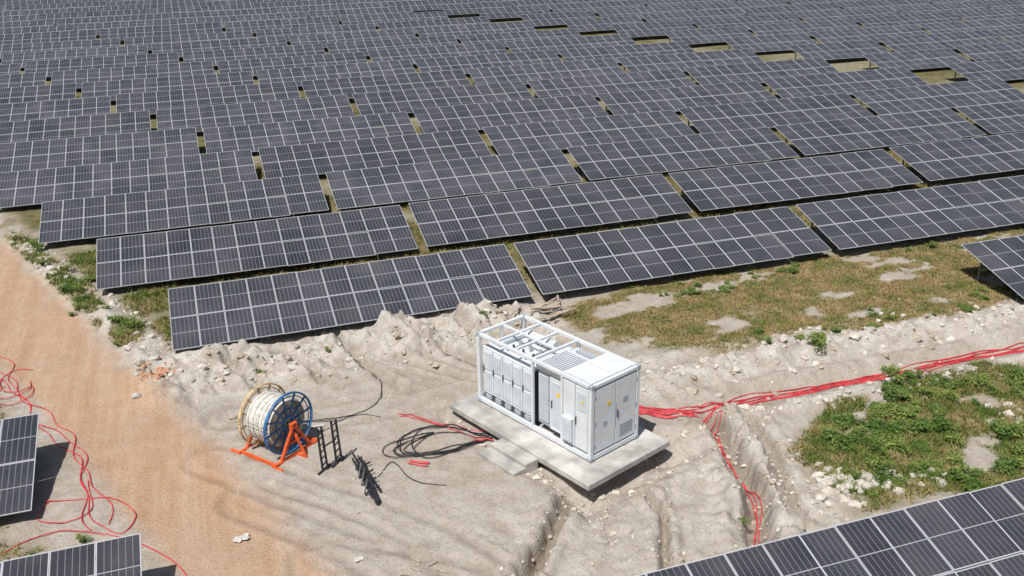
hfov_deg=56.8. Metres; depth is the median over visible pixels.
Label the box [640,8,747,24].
solar panel table
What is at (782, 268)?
shrub
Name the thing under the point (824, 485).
rubble
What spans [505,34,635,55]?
solar panel table
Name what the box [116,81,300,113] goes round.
solar panel table
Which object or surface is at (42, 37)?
solar panel table
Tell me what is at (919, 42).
solar panel table
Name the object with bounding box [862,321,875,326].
shrub
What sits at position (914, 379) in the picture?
shrub
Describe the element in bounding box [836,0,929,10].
solar panel table
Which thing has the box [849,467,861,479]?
shrub
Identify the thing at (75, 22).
solar panel table
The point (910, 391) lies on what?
shrub
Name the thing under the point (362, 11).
solar panel table
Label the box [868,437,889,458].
shrub
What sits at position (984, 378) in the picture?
shrub
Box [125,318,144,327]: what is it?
shrub
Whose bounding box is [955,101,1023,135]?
solar panel table
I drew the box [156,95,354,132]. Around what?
solar panel table
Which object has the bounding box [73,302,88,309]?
shrub
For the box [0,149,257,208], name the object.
solar panel table
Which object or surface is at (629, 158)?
solar panel table
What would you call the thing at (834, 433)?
shrub
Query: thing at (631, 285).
shrub
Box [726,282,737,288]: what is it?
shrub
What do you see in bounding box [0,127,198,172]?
solar panel table
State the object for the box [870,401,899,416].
shrub
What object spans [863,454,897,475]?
shrub
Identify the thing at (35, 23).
solar panel table
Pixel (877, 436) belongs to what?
shrub
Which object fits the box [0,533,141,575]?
solar panel table
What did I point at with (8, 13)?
solar panel table
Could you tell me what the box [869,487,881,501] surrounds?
shrub
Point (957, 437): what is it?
shrub
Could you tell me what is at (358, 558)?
plastic sheet scrap
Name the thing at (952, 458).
shrub
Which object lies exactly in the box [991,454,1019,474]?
shrub
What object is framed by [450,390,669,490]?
concrete slab
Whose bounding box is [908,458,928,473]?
shrub
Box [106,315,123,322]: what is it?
shrub
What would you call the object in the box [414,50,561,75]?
solar panel table
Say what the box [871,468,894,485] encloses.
shrub
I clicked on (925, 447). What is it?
shrub
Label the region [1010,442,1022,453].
shrub
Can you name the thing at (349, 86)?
solar panel table
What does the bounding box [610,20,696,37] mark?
solar panel table
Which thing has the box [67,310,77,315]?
shrub
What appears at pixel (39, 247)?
shrub
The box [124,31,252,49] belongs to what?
solar panel table
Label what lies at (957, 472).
shrub
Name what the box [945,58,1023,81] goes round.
solar panel table
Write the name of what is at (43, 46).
solar panel table
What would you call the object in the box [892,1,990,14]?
solar panel table
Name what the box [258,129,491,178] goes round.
solar panel table
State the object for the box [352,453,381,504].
steel post bundle
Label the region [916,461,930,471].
shrub
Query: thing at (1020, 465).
shrub
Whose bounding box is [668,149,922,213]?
solar panel table
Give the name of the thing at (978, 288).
shrub
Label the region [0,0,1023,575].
ground
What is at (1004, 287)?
shrub
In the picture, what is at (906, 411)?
shrub
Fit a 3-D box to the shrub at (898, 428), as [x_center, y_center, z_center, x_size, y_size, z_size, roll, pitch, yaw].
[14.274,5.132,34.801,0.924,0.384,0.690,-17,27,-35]
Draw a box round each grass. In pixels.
[0,222,1023,560]
[206,115,1023,354]
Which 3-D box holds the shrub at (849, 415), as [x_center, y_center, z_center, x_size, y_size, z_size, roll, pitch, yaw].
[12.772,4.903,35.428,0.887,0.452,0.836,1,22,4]
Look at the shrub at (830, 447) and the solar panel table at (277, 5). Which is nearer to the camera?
the shrub at (830, 447)
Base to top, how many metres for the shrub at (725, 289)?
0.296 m
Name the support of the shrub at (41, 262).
on the ground at (168, 466)
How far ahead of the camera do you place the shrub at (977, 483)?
31.21 m
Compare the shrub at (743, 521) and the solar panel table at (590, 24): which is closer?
the shrub at (743, 521)
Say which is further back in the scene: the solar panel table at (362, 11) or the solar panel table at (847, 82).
the solar panel table at (362, 11)
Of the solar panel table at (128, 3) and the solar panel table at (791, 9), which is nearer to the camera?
the solar panel table at (791, 9)
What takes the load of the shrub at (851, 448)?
on the ground at (168, 466)
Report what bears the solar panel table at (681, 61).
on the ground at (168, 466)
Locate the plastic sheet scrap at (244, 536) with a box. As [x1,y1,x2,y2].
[233,533,248,542]
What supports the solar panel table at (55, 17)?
on the ground at (168, 466)
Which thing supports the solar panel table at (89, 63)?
on the ground at (168, 466)
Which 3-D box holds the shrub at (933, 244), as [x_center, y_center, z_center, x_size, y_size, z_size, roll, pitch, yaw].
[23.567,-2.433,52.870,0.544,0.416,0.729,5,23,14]
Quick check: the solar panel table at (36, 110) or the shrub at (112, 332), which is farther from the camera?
the solar panel table at (36, 110)
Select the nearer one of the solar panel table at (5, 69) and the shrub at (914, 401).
the shrub at (914, 401)
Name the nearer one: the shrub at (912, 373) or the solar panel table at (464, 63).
the shrub at (912, 373)
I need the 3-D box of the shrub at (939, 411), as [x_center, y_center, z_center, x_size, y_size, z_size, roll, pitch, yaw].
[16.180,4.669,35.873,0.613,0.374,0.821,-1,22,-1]
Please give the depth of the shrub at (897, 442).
33.34 m
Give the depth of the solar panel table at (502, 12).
152.73 m
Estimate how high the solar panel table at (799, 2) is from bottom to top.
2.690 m
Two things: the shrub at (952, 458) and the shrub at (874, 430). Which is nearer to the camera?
the shrub at (952, 458)
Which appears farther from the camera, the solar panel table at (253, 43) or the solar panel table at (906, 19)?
the solar panel table at (906, 19)
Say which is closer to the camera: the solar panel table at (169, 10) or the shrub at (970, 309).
the shrub at (970, 309)
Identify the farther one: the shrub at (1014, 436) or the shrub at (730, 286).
the shrub at (730, 286)
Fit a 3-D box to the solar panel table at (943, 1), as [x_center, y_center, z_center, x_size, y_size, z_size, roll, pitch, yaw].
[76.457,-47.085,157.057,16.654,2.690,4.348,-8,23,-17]
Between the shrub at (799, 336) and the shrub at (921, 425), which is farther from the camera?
the shrub at (799, 336)
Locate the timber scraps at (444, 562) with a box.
[400,557,448,575]
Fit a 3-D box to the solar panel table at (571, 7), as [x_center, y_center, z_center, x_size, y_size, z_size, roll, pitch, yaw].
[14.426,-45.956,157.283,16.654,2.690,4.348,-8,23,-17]
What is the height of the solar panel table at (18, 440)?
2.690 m
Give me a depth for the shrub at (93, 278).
49.99 m
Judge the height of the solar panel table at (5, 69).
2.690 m
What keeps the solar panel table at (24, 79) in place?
on the ground at (168, 466)
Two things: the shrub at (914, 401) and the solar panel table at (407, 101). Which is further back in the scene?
the solar panel table at (407, 101)
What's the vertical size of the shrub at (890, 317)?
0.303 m
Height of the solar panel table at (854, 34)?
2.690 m
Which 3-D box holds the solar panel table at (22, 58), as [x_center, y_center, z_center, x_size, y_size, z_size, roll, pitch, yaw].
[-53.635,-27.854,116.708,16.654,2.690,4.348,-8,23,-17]
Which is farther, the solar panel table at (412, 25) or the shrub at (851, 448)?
the solar panel table at (412, 25)
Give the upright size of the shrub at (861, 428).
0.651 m
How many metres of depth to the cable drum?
33.62 m
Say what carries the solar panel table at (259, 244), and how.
on the ground at (168, 466)
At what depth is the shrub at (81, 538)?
29.48 m
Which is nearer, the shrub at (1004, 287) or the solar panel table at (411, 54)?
the shrub at (1004, 287)
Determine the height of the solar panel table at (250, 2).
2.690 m
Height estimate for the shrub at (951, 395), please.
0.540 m
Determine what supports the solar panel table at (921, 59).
on the ground at (168, 466)
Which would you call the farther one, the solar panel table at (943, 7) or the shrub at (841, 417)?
the solar panel table at (943, 7)
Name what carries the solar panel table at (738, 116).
on the ground at (168, 466)
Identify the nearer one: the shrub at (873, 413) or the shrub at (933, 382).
the shrub at (873, 413)
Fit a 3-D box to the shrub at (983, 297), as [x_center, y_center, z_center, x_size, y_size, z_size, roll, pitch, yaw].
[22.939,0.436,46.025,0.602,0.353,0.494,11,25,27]
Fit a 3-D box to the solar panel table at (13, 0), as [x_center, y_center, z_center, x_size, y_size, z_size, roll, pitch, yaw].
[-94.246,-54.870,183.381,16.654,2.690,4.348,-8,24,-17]
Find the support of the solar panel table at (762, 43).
on the ground at (168, 466)
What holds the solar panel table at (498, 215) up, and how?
on the ground at (168, 466)
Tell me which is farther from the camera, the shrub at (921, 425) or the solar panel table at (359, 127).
the solar panel table at (359, 127)
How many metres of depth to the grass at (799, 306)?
46.93 m
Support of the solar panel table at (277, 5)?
on the ground at (168, 466)
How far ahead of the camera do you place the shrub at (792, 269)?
49.41 m
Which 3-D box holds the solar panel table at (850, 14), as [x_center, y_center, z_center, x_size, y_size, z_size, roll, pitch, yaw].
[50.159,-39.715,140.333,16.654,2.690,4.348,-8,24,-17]
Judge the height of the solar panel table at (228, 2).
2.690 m
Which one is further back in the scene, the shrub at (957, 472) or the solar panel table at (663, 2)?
the solar panel table at (663, 2)
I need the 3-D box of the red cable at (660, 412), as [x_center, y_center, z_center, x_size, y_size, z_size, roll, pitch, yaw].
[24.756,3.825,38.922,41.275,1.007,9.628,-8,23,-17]
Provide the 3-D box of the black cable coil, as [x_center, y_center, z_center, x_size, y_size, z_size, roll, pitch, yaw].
[-2.967,5.721,34.620,4.152,0.390,3.274,6,23,18]
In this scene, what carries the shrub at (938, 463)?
on the ground at (168, 466)
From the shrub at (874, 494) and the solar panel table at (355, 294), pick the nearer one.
the shrub at (874, 494)
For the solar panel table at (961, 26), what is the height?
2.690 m
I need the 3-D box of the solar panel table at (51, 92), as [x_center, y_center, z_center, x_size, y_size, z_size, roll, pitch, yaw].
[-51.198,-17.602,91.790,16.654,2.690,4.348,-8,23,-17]
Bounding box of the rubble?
[6,229,1023,575]
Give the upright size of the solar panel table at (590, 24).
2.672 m
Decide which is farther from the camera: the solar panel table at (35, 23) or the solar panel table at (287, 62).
the solar panel table at (35, 23)
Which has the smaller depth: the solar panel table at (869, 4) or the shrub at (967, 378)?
the shrub at (967, 378)
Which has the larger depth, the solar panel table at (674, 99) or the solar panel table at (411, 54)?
the solar panel table at (411, 54)
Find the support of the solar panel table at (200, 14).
on the ground at (168, 466)
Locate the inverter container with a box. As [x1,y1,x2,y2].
[476,314,640,462]
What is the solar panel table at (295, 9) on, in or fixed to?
on the ground at (168, 466)
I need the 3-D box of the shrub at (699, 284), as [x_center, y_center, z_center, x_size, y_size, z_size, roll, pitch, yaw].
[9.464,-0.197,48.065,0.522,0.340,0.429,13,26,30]
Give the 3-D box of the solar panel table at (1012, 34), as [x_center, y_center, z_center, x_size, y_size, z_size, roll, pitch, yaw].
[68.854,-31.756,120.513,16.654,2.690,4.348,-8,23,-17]
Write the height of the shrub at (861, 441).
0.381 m
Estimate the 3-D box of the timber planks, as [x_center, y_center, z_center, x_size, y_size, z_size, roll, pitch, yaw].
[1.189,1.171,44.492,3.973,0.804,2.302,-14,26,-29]
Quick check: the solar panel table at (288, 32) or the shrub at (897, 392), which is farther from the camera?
the solar panel table at (288, 32)
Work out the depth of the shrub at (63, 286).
47.84 m
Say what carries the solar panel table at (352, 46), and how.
on the ground at (168, 466)
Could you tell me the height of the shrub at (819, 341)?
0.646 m
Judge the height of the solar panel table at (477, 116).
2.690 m
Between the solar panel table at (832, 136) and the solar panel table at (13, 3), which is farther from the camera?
the solar panel table at (13, 3)
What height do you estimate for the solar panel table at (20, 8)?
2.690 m
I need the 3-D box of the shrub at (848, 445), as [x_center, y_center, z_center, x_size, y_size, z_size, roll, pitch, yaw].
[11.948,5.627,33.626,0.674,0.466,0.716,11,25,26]
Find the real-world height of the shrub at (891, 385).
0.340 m
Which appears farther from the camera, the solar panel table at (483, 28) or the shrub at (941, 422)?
the solar panel table at (483, 28)
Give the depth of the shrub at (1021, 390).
36.96 m
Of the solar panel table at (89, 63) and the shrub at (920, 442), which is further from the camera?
the solar panel table at (89, 63)
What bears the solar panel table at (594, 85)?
on the ground at (168, 466)
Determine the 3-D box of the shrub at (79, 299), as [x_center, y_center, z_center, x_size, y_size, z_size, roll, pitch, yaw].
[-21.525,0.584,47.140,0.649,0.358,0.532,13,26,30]
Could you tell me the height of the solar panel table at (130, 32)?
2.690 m
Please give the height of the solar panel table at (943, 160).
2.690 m
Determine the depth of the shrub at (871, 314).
44.22 m
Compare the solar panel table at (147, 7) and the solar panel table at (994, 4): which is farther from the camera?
the solar panel table at (147, 7)
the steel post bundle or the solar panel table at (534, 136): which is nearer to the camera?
the steel post bundle
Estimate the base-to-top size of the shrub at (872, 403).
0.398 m
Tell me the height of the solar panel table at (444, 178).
2.690 m
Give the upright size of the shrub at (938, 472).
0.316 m
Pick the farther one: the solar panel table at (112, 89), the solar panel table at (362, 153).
the solar panel table at (112, 89)
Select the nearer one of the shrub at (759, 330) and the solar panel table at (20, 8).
the shrub at (759, 330)
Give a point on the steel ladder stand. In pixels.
(323, 468)
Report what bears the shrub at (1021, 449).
on the ground at (168, 466)
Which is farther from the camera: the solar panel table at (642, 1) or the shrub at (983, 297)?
the solar panel table at (642, 1)
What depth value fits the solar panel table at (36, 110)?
86.31 m
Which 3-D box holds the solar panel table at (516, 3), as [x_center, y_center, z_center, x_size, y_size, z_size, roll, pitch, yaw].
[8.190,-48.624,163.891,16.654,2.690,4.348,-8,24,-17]
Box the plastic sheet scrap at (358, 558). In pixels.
[354,556,363,561]
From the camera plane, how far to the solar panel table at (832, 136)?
73.43 m
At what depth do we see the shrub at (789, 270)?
49.45 m
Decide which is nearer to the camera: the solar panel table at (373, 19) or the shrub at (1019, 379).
the shrub at (1019, 379)
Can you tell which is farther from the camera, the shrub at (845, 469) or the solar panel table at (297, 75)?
the solar panel table at (297, 75)
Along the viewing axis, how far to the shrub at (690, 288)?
47.14 m
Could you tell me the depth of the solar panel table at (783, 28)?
128.72 m
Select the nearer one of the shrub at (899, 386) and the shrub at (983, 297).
the shrub at (899, 386)
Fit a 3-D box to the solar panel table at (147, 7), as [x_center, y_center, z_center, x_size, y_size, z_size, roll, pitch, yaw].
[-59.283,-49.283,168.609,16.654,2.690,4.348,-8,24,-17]
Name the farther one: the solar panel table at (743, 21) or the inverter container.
the solar panel table at (743, 21)
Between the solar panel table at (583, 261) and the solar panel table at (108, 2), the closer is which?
the solar panel table at (583, 261)
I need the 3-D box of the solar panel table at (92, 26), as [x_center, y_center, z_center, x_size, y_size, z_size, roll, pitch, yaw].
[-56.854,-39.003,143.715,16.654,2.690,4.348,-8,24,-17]
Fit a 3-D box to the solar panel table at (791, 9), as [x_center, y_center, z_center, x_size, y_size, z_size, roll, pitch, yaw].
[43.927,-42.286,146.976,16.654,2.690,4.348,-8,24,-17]
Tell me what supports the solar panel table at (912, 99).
on the ground at (168, 466)
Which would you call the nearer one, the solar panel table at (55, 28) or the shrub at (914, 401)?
the shrub at (914, 401)
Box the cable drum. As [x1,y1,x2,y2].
[230,382,323,471]
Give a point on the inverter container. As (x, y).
(584, 403)
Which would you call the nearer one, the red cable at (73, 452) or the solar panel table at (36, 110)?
the red cable at (73, 452)
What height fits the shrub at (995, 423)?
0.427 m
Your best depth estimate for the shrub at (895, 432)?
34.52 m
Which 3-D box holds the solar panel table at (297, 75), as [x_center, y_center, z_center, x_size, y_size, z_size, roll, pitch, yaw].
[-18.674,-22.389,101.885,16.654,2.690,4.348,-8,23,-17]
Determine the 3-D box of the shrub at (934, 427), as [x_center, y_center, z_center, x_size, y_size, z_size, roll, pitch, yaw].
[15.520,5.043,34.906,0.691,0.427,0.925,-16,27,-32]
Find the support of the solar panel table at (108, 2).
on the ground at (168, 466)
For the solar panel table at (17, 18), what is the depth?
154.05 m
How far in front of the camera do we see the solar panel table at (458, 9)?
159.26 m
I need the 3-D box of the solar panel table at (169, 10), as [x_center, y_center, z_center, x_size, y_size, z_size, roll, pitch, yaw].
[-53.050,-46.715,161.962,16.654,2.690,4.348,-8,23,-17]
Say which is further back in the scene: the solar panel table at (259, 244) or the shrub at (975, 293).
the solar panel table at (259, 244)
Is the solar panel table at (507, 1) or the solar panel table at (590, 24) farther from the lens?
the solar panel table at (507, 1)
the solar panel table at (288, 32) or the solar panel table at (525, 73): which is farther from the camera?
the solar panel table at (288, 32)
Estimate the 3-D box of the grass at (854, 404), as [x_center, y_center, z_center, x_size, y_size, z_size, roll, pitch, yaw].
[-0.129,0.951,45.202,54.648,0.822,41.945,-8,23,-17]
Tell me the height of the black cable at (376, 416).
0.628 m
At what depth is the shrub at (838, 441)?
33.67 m
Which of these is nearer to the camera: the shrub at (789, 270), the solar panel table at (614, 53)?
the shrub at (789, 270)
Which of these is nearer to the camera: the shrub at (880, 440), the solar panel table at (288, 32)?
the shrub at (880, 440)
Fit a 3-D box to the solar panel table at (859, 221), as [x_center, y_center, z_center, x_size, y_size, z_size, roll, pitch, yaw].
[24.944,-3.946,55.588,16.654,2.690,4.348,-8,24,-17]
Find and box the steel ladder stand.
[316,419,344,474]
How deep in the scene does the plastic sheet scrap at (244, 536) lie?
29.52 m
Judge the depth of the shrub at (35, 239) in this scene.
55.50 m
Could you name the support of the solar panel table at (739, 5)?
on the ground at (168, 466)
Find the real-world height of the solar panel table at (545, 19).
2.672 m
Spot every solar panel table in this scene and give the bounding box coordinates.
[0,0,30,3]
[0,0,87,10]
[0,10,18,15]
[0,15,35,24]
[0,20,53,28]
[0,25,73,37]
[0,29,95,44]
[0,38,119,58]
[0,63,20,74]
[0,72,46,88]
[0,83,75,103]
[0,96,109,121]
[0,110,150,143]
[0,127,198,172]
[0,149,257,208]
[0,413,38,516]
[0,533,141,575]
[1,45,147,67]
[5,1,105,14]
[21,5,125,19]
[24,52,179,76]
[38,9,146,23]
[38,173,328,244]
[51,61,214,87]
[57,13,168,28]
[78,18,193,34]
[81,71,253,100]
[91,0,136,5]
[96,205,417,289]
[100,22,222,39]
[110,0,204,9]
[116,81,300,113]
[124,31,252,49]
[129,0,226,13]
[150,4,251,17]
[152,36,287,56]
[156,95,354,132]
[168,244,532,350]
[172,8,277,22]
[183,43,325,65]
[197,12,306,27]
[203,112,416,153]
[207,0,283,4]
[217,52,367,75]
[224,16,339,32]
[229,0,307,8]
[253,0,349,12]
[255,23,376,41]
[256,59,415,86]
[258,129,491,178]
[280,2,379,16]
[289,28,415,50]
[301,69,470,101]
[308,6,412,23]
[325,149,582,210]
[326,35,458,58]
[339,11,448,25]
[352,0,438,6]
[352,81,534,116]
[367,42,507,63]
[377,16,490,32]
[380,0,475,10]
[408,174,692,246]
[412,94,608,132]
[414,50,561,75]
[415,21,535,38]
[440,2,510,16]
[457,28,581,46]
[467,58,624,84]
[476,5,550,20]
[477,0,513,4]
[482,110,694,154]
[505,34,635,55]
[510,0,603,9]
[514,206,831,295]
[520,11,597,27]
[527,68,695,98]
[548,0,645,13]
[557,41,694,62]
[563,16,643,32]
[566,127,798,181]
[594,4,696,19]
[597,80,776,114]
[606,0,645,4]
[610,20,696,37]
[617,48,763,71]
[636,478,1023,575]
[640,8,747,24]
[643,0,735,7]
[663,26,754,45]
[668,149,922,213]
[678,93,873,133]
[684,57,838,84]
[691,13,801,29]
[693,0,789,16]
[722,33,816,53]
[741,3,841,18]
[746,19,861,37]
[761,67,928,98]
[774,108,986,157]
[787,0,873,6]
[787,40,890,61]
[795,7,900,22]
[796,175,1023,252]
[808,24,928,42]
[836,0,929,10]
[850,78,1023,114]
[853,12,963,27]
[861,48,971,71]
[876,29,1006,51]
[889,132,1023,184]
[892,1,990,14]
[918,18,1023,33]
[928,0,993,4]
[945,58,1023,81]
[952,7,1023,20]
[953,41,1023,61]
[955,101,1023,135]
[961,235,1023,298]
[981,0,1023,8]
[990,27,1023,41]
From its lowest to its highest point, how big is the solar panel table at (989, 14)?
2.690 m
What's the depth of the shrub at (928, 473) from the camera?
32.01 m
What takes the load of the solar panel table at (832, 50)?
on the ground at (168, 466)
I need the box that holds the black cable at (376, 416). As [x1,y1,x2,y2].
[304,337,476,485]
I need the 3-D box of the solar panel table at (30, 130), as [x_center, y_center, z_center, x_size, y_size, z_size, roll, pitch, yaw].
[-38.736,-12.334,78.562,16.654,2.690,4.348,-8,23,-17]
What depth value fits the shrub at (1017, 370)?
38.42 m
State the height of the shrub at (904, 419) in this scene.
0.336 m
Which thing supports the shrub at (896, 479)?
on the ground at (168, 466)
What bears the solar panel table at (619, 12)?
on the ground at (168, 466)
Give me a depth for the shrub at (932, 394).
37.01 m
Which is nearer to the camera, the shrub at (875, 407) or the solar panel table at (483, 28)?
the shrub at (875, 407)
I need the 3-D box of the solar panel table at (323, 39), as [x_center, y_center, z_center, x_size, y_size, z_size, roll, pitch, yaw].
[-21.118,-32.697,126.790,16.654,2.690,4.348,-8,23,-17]
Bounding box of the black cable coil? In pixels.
[382,413,493,465]
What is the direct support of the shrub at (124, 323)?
on the ground at (168, 466)
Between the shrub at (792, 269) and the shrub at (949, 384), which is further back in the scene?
the shrub at (792, 269)
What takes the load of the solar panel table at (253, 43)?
on the ground at (168, 466)
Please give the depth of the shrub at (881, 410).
35.66 m
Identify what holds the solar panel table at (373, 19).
on the ground at (168, 466)
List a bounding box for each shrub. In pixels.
[29,238,38,243]
[31,244,44,251]
[35,258,51,264]
[57,283,69,293]
[59,262,73,269]
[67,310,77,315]
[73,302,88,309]
[74,276,88,283]
[74,296,84,301]
[76,533,91,542]
[82,274,95,281]
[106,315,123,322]
[111,327,127,336]
[118,318,130,327]
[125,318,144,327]
[623,283,634,288]
[685,286,695,294]
[694,281,702,286]
[717,287,730,292]
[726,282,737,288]
[738,516,751,524]
[753,328,763,333]
[758,334,771,342]
[775,266,785,272]
[784,267,798,273]
[787,267,798,272]
[790,262,800,267]
[794,333,805,339]
[805,330,827,349]
[822,426,852,452]
[823,427,842,439]
[824,442,836,453]
[829,414,850,429]
[830,326,845,332]
[837,441,856,452]
[838,443,858,451]
[840,464,848,472]
[843,412,865,424]
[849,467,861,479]
[850,424,876,442]
[851,432,868,444]
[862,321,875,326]
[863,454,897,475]
[864,430,889,453]
[865,311,878,317]
[865,408,890,419]
[865,418,899,430]
[868,400,893,408]
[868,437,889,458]
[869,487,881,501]
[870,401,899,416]
[871,405,894,418]
[871,427,885,433]
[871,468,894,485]
[880,363,903,383]
[880,384,911,402]
[882,382,897,390]
[884,381,905,390]
[885,431,912,455]
[886,314,898,319]
[886,402,917,420]
[886,425,901,434]
[887,401,905,412]
[887,421,909,430]
[890,475,907,486]
[897,415,909,421]
[897,417,932,435]
[902,367,924,378]
[902,399,921,412]
[906,387,915,396]
[908,377,917,384]
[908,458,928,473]
[910,438,927,448]
[913,443,931,457]
[915,385,936,395]
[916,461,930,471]
[919,418,942,430]
[923,468,931,476]
[925,457,946,467]
[926,387,940,399]
[927,377,944,387]
[929,240,938,247]
[929,410,960,433]
[930,405,945,415]
[930,464,945,476]
[934,390,944,399]
[937,387,961,401]
[940,375,958,389]
[945,428,965,447]
[945,447,971,469]
[945,464,985,482]
[957,477,981,491]
[958,374,979,386]
[965,306,975,312]
[968,290,979,296]
[974,285,989,291]
[975,373,998,394]
[978,294,988,299]
[990,417,1006,430]
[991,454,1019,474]
[995,421,1023,439]
[996,283,1009,288]
[1001,373,1023,384]
[1006,366,1023,377]
[1008,423,1023,439]
[1010,384,1023,399]
[1010,438,1023,456]
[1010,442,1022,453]
[1013,449,1023,462]
[1016,461,1023,468]
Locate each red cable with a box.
[0,356,186,575]
[639,342,1023,545]
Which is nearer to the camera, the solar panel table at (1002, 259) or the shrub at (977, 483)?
the shrub at (977, 483)
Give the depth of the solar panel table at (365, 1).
170.79 m
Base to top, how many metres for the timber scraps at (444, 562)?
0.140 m
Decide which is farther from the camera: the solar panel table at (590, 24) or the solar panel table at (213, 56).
the solar panel table at (590, 24)
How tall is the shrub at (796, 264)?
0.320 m
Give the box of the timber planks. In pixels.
[499,295,576,327]
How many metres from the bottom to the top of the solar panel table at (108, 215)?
2.690 m
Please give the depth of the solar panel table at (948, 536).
26.48 m
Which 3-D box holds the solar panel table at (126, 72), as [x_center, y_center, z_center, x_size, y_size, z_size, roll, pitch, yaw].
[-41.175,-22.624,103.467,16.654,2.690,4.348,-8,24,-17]
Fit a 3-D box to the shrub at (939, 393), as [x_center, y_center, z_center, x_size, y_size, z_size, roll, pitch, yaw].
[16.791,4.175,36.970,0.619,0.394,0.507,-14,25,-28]
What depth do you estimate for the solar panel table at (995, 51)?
107.56 m
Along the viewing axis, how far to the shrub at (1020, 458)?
32.57 m
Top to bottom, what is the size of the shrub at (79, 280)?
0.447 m
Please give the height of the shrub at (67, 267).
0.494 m
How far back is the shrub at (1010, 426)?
34.04 m
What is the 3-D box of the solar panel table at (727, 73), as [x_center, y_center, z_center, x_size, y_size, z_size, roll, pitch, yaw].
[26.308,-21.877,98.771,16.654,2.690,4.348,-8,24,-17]
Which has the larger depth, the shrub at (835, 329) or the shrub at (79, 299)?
the shrub at (79, 299)
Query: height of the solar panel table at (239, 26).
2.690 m
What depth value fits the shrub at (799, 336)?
41.98 m
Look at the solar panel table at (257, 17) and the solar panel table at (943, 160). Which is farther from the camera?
the solar panel table at (257, 17)
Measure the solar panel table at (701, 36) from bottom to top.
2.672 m
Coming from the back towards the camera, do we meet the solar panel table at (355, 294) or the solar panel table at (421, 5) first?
the solar panel table at (421, 5)
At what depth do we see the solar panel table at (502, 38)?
125.51 m
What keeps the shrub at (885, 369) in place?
on the ground at (168, 466)
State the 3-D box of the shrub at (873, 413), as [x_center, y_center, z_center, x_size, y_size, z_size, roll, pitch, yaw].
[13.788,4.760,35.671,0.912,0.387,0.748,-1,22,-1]
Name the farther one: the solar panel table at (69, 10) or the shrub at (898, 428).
the solar panel table at (69, 10)
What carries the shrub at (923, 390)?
on the ground at (168, 466)
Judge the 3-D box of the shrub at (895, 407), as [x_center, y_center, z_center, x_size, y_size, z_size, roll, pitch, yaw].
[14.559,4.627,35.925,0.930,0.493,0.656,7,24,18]
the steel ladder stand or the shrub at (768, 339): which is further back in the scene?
the shrub at (768, 339)
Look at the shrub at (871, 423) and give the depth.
34.82 m

